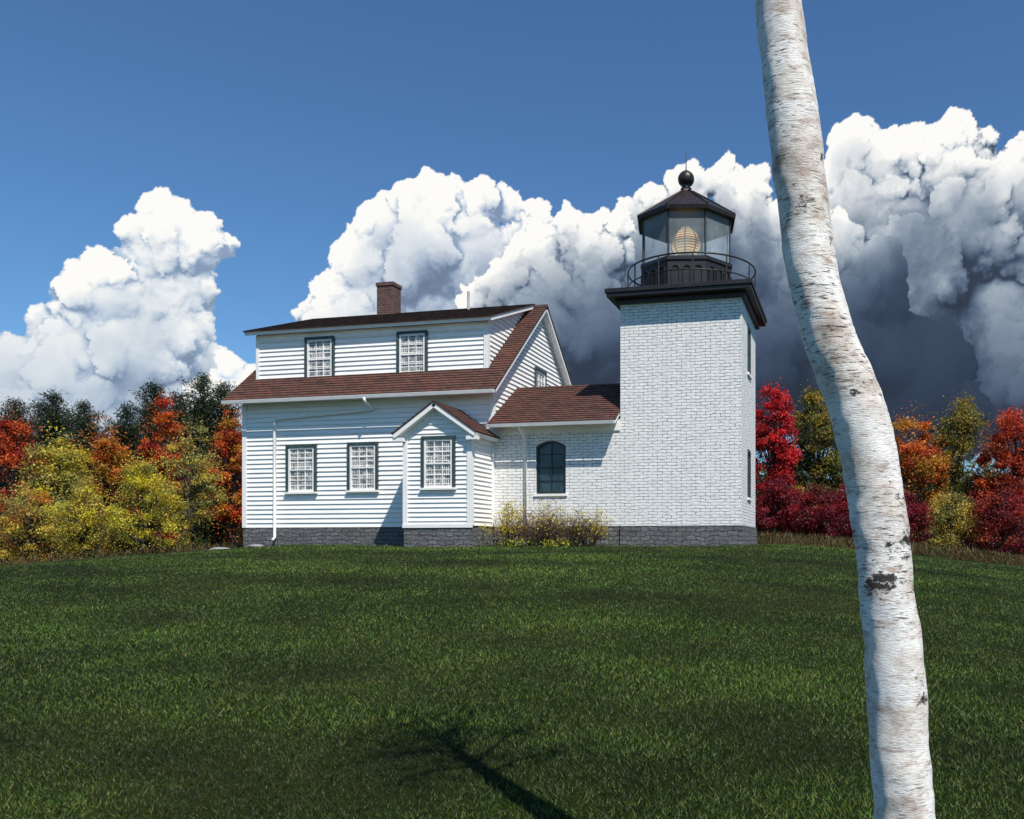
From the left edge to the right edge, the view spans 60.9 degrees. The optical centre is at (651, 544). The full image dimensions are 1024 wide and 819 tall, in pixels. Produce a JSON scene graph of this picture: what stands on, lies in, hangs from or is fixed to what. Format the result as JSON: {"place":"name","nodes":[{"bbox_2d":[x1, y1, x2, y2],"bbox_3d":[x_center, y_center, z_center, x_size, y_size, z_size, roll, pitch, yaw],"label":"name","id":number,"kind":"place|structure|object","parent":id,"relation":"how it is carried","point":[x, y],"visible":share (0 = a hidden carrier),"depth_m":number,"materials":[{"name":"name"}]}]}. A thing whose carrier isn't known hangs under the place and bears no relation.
{"place":"outdoors","nodes":[
{"label":"outdoors","id":0,"kind":"place"},
{"bbox_2d":[0,106,1023,472],"bbox_3d":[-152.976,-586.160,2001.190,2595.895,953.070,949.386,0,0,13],"label":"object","id":1,"kind":"structure","parent":0,"point":[928,230],"depth_m":2173.51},
{"bbox_2d":[0,544,1023,818],"bbox_3d":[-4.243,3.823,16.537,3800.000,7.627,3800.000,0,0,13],"label":"ground","id":2,"kind":"structure","parent":0,"point":[424,797],"depth_m":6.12,"materials":[{"name":"green plant"}]},
{"bbox_2d":[0,396,39,564],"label":"pine tree","id":3,"kind":"object","parent":2,"relation":"on","point":[15,408],"visible":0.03,"depth_m":51.76,"materials":[{"name":"green plant"}]},
{"bbox_2d":[0,399,51,561],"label":"autumn tree","id":4,"kind":"object","parent":2,"relation":"on","point":[10,457],"visible":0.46,"depth_m":39.63,"materials":[{"name":"red plant"}]},
{"bbox_2d":[0,479,68,564],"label":"shrub","id":5,"kind":"object","parent":2,"relation":"on","point":[17,531],"visible":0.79,"depth_m":32.70,"materials":[{"name":"yellow plant"}]},
{"bbox_2d":[4,420,103,560],"bbox_3d":[-25.860,-1.880,37.139,3.301,7.040,3.336,0,0,-9],"label":"autumn tree","id":6,"kind":"object","parent":2,"relation":"on","point":[66,466],"visible":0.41,"depth_m":36.65,"materials":[{"name":"yellow plant"}]},
{"bbox_2d":[0,388,110,562],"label":"pine tree","id":7,"kind":"object","parent":2,"relation":"on","point":[51,412],"visible":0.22,"depth_m":49.66,"materials":[{"name":"green plant"}]},
{"bbox_2d":[32,470,125,558],"bbox_3d":[-21.169,-0.799,31.960,3.115,3.992,3.002,0,0,13],"label":"shrub","id":8,"kind":"object","parent":2,"relation":"on","point":[84,519],"visible":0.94,"depth_m":31.60,"materials":[{"name":"yellow plant"}]},
{"bbox_2d":[60,399,117,558],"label":"pine tree","id":9,"kind":"object","parent":2,"relation":"on","point":[84,407],"visible":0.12,"depth_m":55.72,"materials":[{"name":"green plant"}]},
{"bbox_2d":[70,415,142,556],"bbox_3d":[-25.562,-2.223,40.004,3.353,7.796,3.477,0,0,-22],"label":"autumn tree","id":10,"kind":"object","parent":2,"relation":"on","point":[108,453],"visible":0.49,"depth_m":39.62,"materials":[{"name":"orange plant"}]},
{"bbox_2d":[88,401,165,555],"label":"pine tree","id":11,"kind":"object","parent":2,"relation":"on","point":[126,426],"visible":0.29,"depth_m":49.65,"materials":[{"name":"green plant"}]},
{"bbox_2d":[102,448,191,553],"bbox_3d":[-18.270,-1.289,31.007,2.683,4.452,2.590,0,0,32],"label":"autumn tree","id":12,"kind":"object","parent":2,"relation":"on","point":[147,491],"visible":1,"depth_m":30.71,"materials":[{"name":"yellow plant"}]},
{"bbox_2d":[107,378,191,552],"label":"pine tree","id":13,"kind":"object","parent":2,"relation":"on","point":[155,390],"visible":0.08,"depth_m":51.52,"materials":[{"name":"green plant"}]},
{"bbox_2d":[120,388,195,550],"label":"pine tree","id":14,"kind":"object","parent":2,"relation":"on","point":[178,407],"visible":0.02,"depth_m":53.77,"materials":[{"name":"green plant"}]},
{"bbox_2d":[133,391,195,552],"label":"autumn tree","id":15,"kind":"object","parent":2,"relation":"on","point":[160,437],"visible":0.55,"depth_m":41.78,"materials":[{"name":"orange plant"}]},
{"bbox_2d":[130,369,227,552],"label":"pine tree","id":16,"kind":"object","parent":2,"relation":"on","point":[206,410],"visible":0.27,"depth_m":49.58,"materials":[{"name":"green plant"}]},
{"bbox_2d":[154,407,227,550],"bbox_3d":[-19.503,-2.346,36.067,2.842,6.957,2.863,0,0,13],"label":"autumn tree","id":17,"kind":"object","parent":2,"relation":"on","point":[192,495],"visible":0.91,"depth_m":35.81,"materials":[{"name":"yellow plant"}]},
{"bbox_2d":[178,503,235,550],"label":"shrub","id":18,"kind":"object","parent":2,"relation":"on","point":[213,536],"visible":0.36,"depth_m":40.55,"materials":[{"name":"green plant"}]},
{"bbox_2d":[185,381,241,531],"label":"pine tree","id":19,"kind":"object","parent":2,"relation":"on","point":[225,394],"visible":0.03,"depth_m":51.80,"materials":[{"name":"green plant"}]},
{"bbox_2d":[209,547,229,549],"bbox_3d":[-13.437,0.185,26.572,0.695,0.200,0.683,0,0,-26],"label":"stone","id":20,"kind":"object","parent":2,"relation":"on","point":[213,548],"visible":0.37,"depth_m":26.36,"materials":[{"name":"grey stone"}]},
{"bbox_2d":[198,404,242,547],"bbox_3d":[-19.551,-2.792,40.014,2.560,8.210,2.553,0,0,13],"label":"autumn tree","id":21,"kind":"object","parent":2,"relation":"on","point":[228,441],"visible":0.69,"depth_m":39.60,"materials":[{"name":"orange plant"}]},
{"bbox_2d":[204,480,242,547],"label":"shrub","id":22,"kind":"object","parent":2,"relation":"on","point":[237,539],"visible":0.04,"depth_m":44.29,"materials":[{"name":"brown plant"}]},
{"bbox_2d":[247,544,263,546],"bbox_3d":[-11.862,0.071,25.580,0.523,0.150,0.443,0,0,38],"label":"stone","id":23,"kind":"object","parent":2,"relation":"on","point":[255,545],"visible":0.52,"depth_m":25.41,"materials":[{"name":"grey stone"}]},
{"bbox_2d":[221,281,572,546],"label":"keeper house","id":24,"kind":"structure","parent":2,"relation":"on","point":[367,430],"depth_m":25.86,"materials":[{"name":"white wood"}]},
{"bbox_2d":[284,444,317,493],"bbox_3d":[-10.748,-2.298,26.140,1.120,1.513,0.130,0,0,13],"label":"window","id":25,"kind":"structure","parent":24,"relation":"in","point":[302,450],"depth_m":26.16,"materials":[{"name":"white paint"}]},
{"bbox_2d":[304,336,334,377],"bbox_3d":[-10.346,-5.806,26.578,1.039,1.319,0.095,0,0,13],"label":"window","id":26,"kind":"structure","parent":24,"relation":"in","point":[318,341],"depth_m":26.59,"materials":[{"name":"white paint"}]},
{"bbox_2d":[345,441,379,492],"bbox_3d":[-8.705,-2.320,25.666,1.088,1.514,0.130,0,0,13],"label":"window","id":27,"kind":"structure","parent":24,"relation":"in","point":[368,447],"depth_m":25.69,"materials":[{"name":"white paint"}]},
{"bbox_2d":[396,330,427,373],"bbox_3d":[-7.263,-5.801,25.863,1.022,1.328,0.095,0,0,13],"label":"window","id":28,"kind":"structure","parent":24,"relation":"in","point":[418,334],"depth_m":25.87,"materials":[{"name":"white paint"}]},
{"bbox_2d":[419,435,456,489],"bbox_3d":[-5.914,-2.251,23.592,1.079,1.495,0.130,0,0,13],"label":"window","id":29,"kind":"structure","parent":24,"relation":"in","point":[442,476],"depth_m":23.61,"materials":[{"name":"white paint"}]},
{"bbox_2d":[534,366,546,386],"bbox_3d":[-3.724,-5.167,28.478,0.095,1.335,1.020,0,0,13],"label":"window","id":30,"kind":"structure","parent":24,"relation":"in","point":[537,370],"depth_m":28.44,"materials":[{"name":"white paint"}]},
{"bbox_2d":[478,496,536,545],"bbox_3d":[-4.035,-0.638,23.899,1.633,1.471,1.085,0,0,-5],"label":"flowering shrub","id":31,"kind":"object","parent":2,"relation":"on","point":[506,532],"visible":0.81,"depth_m":23.84,"materials":[{"name":"yellow plant"}]},
{"bbox_2d":[0,529,1023,566],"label":"weeds","id":32,"kind":"object","parent":2,"relation":"on","point":[840,541],"visible":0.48,"depth_m":29.51,"materials":[{"name":"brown plant"}]},
{"bbox_2d":[0,428,1023,565],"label":"wood","id":33,"kind":"object","parent":2,"relation":"on","point":[932,486],"visible":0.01,"depth_m":62.23,"materials":[{"name":"plant"}]},
{"bbox_2d":[489,536,536,546],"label":"flower clump","id":34,"kind":"object","parent":2,"relation":"on","point":[514,543],"visible":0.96,"depth_m":22.73,"materials":[{"name":"green plant"}]},
{"bbox_2d":[500,503,571,545],"bbox_3d":[-3.183,-0.510,23.497,2.035,1.228,1.353,0,0,-3],"label":"flowering shrub","id":35,"kind":"object","parent":2,"relation":"on","point":[535,538],"visible":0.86,"depth_m":23.34,"materials":[{"name":"yellow plant"}]},
{"bbox_2d":[523,495,571,544],"bbox_3d":[-2.934,-0.661,23.817,1.441,1.507,0.943,0,0,13],"label":"flowering shrub","id":36,"kind":"object","parent":2,"relation":"on","point":[554,521],"visible":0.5,"depth_m":23.77,"materials":[{"name":"yellow plant"}]},
{"bbox_2d":[486,383,619,545],"bbox_3d":[-2.342,-2.185,26.061,3.778,5.370,4.696,0,0,13],"label":"brick passage","id":37,"kind":"object","parent":2,"relation":"on","point":[562,443],"visible":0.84,"depth_m":24.45,"materials":[{"name":"white brick"}]},
{"bbox_2d":[534,441,566,495],"bbox_3d":[-2.889,-2.171,24.476,1.003,1.587,0.180,0,0,13],"label":"window","id":38,"kind":"structure","parent":37,"relation":"in","point":[551,455],"depth_m":24.52,"materials":[{"name":"black glass"}]},
{"bbox_2d":[532,536,592,547],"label":"flower clump","id":39,"kind":"object","parent":2,"relation":"on","point":[562,543],"visible":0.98,"depth_m":22.34,"materials":[{"name":"green plant"}]},
{"bbox_2d":[534,507,603,545],"bbox_3d":[-2.284,-0.461,23.290,2.035,1.134,1.343,0,0,13],"label":"flowering shrub","id":40,"kind":"object","parent":2,"relation":"on","point":[566,531],"visible":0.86,"depth_m":23.10,"materials":[{"name":"yellow plant"}]},
{"bbox_2d":[563,506,614,545],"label":"flowering shrub","id":41,"kind":"object","parent":2,"relation":"on","point":[594,539],"visible":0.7,"depth_m":23.34,"materials":[{"name":"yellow plant"}]},
{"bbox_2d":[604,162,766,546],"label":"lighthouse tower","id":42,"kind":"structure","parent":2,"relation":"on","point":[691,320],"depth_m":23.66,"materials":[{"name":"white brick"}]},
{"bbox_2d":[747,324,751,379],"bbox_3d":[2.816,-5.613,24.908,0.130,1.467,0.872,0,0,13],"label":"window","id":43,"kind":"structure","parent":42,"relation":"in","point":[748,328],"depth_m":24.89,"materials":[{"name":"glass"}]},
{"bbox_2d":[747,449,751,500],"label":"window","id":44,"kind":"structure","parent":42,"relation":"in","point":[748,451],"depth_m":24.89,"materials":[{"name":"black glass"}]},
{"bbox_2d":[755,377,802,543],"bbox_3d":[5.428,-3.436,37.995,2.627,7.908,2.402,0,0,13],"label":"autumn tree","id":45,"kind":"object","parent":2,"relation":"on","point":[781,458],"visible":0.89,"depth_m":37.57,"materials":[{"name":"red plant"}]},
{"bbox_2d":[755,476,809,542],"bbox_3d":[5.068,-1.157,34.037,2.692,3.114,2.703,0,0,13],"label":"autumn bush","id":46,"kind":"object","parent":2,"relation":"on","point":[776,516],"visible":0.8,"depth_m":33.57,"materials":[{"name":"red plant"}]},
{"bbox_2d":[755,436,831,543],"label":"shrub","id":47,"kind":"object","parent":2,"relation":"on","point":[796,473],"visible":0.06,"depth_m":44.50,"materials":[{"name":"red plant"}]},
{"bbox_2d":[782,380,843,522],"bbox_3d":[7.814,-3.648,39.879,3.563,8.596,3.511,0,0,-39],"label":"autumn tree","id":48,"kind":"object","parent":2,"relation":"on","point":[814,443],"visible":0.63,"depth_m":39.35,"materials":[{"name":"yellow plant"}]},
{"bbox_2d":[784,482,850,544],"bbox_3d":[6.459,-0.985,32.952,2.648,2.853,2.900,0,0,13],"label":"autumn bush","id":49,"kind":"object","parent":2,"relation":"on","point":[812,519],"visible":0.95,"depth_m":32.49,"materials":[{"name":"red plant"}]},
{"bbox_2d":[827,443,848,515],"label":"autumn tree","id":50,"kind":"object","parent":2,"relation":"on","point":[841,467],"depth_m":42.12,"materials":[{"name":"orange plant"}]},
{"bbox_2d":[827,479,853,548],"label":"autumn bush","id":51,"kind":"object","parent":2,"relation":"on","point":[843,498],"visible":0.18,"depth_m":33.57,"materials":[{"name":"red plant"}]},
{"bbox_2d":[755,0,935,818],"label":"birch tree","id":52,"kind":"object","parent":2,"relation":"on","point":[895,673],"visible":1,"depth_m":2.34,"materials":[{"name":"white plant"}]},
{"bbox_2d":[903,489,935,553],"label":"autumn bush","id":53,"kind":"object","parent":2,"relation":"on","point":[914,510],"visible":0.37,"depth_m":32.39,"materials":[{"name":"red plant"}]},
{"bbox_2d":[892,401,952,545],"bbox_3d":[12.233,-2.835,39.863,3.758,7.743,3.523,0,0,42],"label":"autumn tree","id":54,"kind":"object","parent":2,"relation":"on","point":[916,459],"visible":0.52,"depth_m":39.33,"materials":[{"name":"orange plant"}]},
{"bbox_2d":[910,490,983,557],"bbox_3d":[11.768,-0.594,33.853,3.016,3.152,2.888,0,0,-38],"label":"autumn bush","id":55,"kind":"object","parent":2,"relation":"on","point":[954,515],"visible":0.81,"depth_m":33.56,"materials":[{"name":"yellow plant"}]},
{"bbox_2d":[924,387,998,558],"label":"autumn tree","id":56,"kind":"object","parent":2,"relation":"on","point":[962,419],"visible":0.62,"depth_m":40.47,"materials":[{"name":"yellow plant"}]},
{"bbox_2d":[959,484,1023,561],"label":"autumn bush","id":57,"kind":"object","parent":2,"relation":"on","point":[995,518],"visible":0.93,"depth_m":32.65,"materials":[{"name":"red plant"}]},
{"bbox_2d":[964,402,1023,564],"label":"autumn tree","id":58,"kind":"object","parent":2,"relation":"on","point":[1001,456],"visible":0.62,"depth_m":37.69,"materials":[{"name":"red plant"}]}
]}

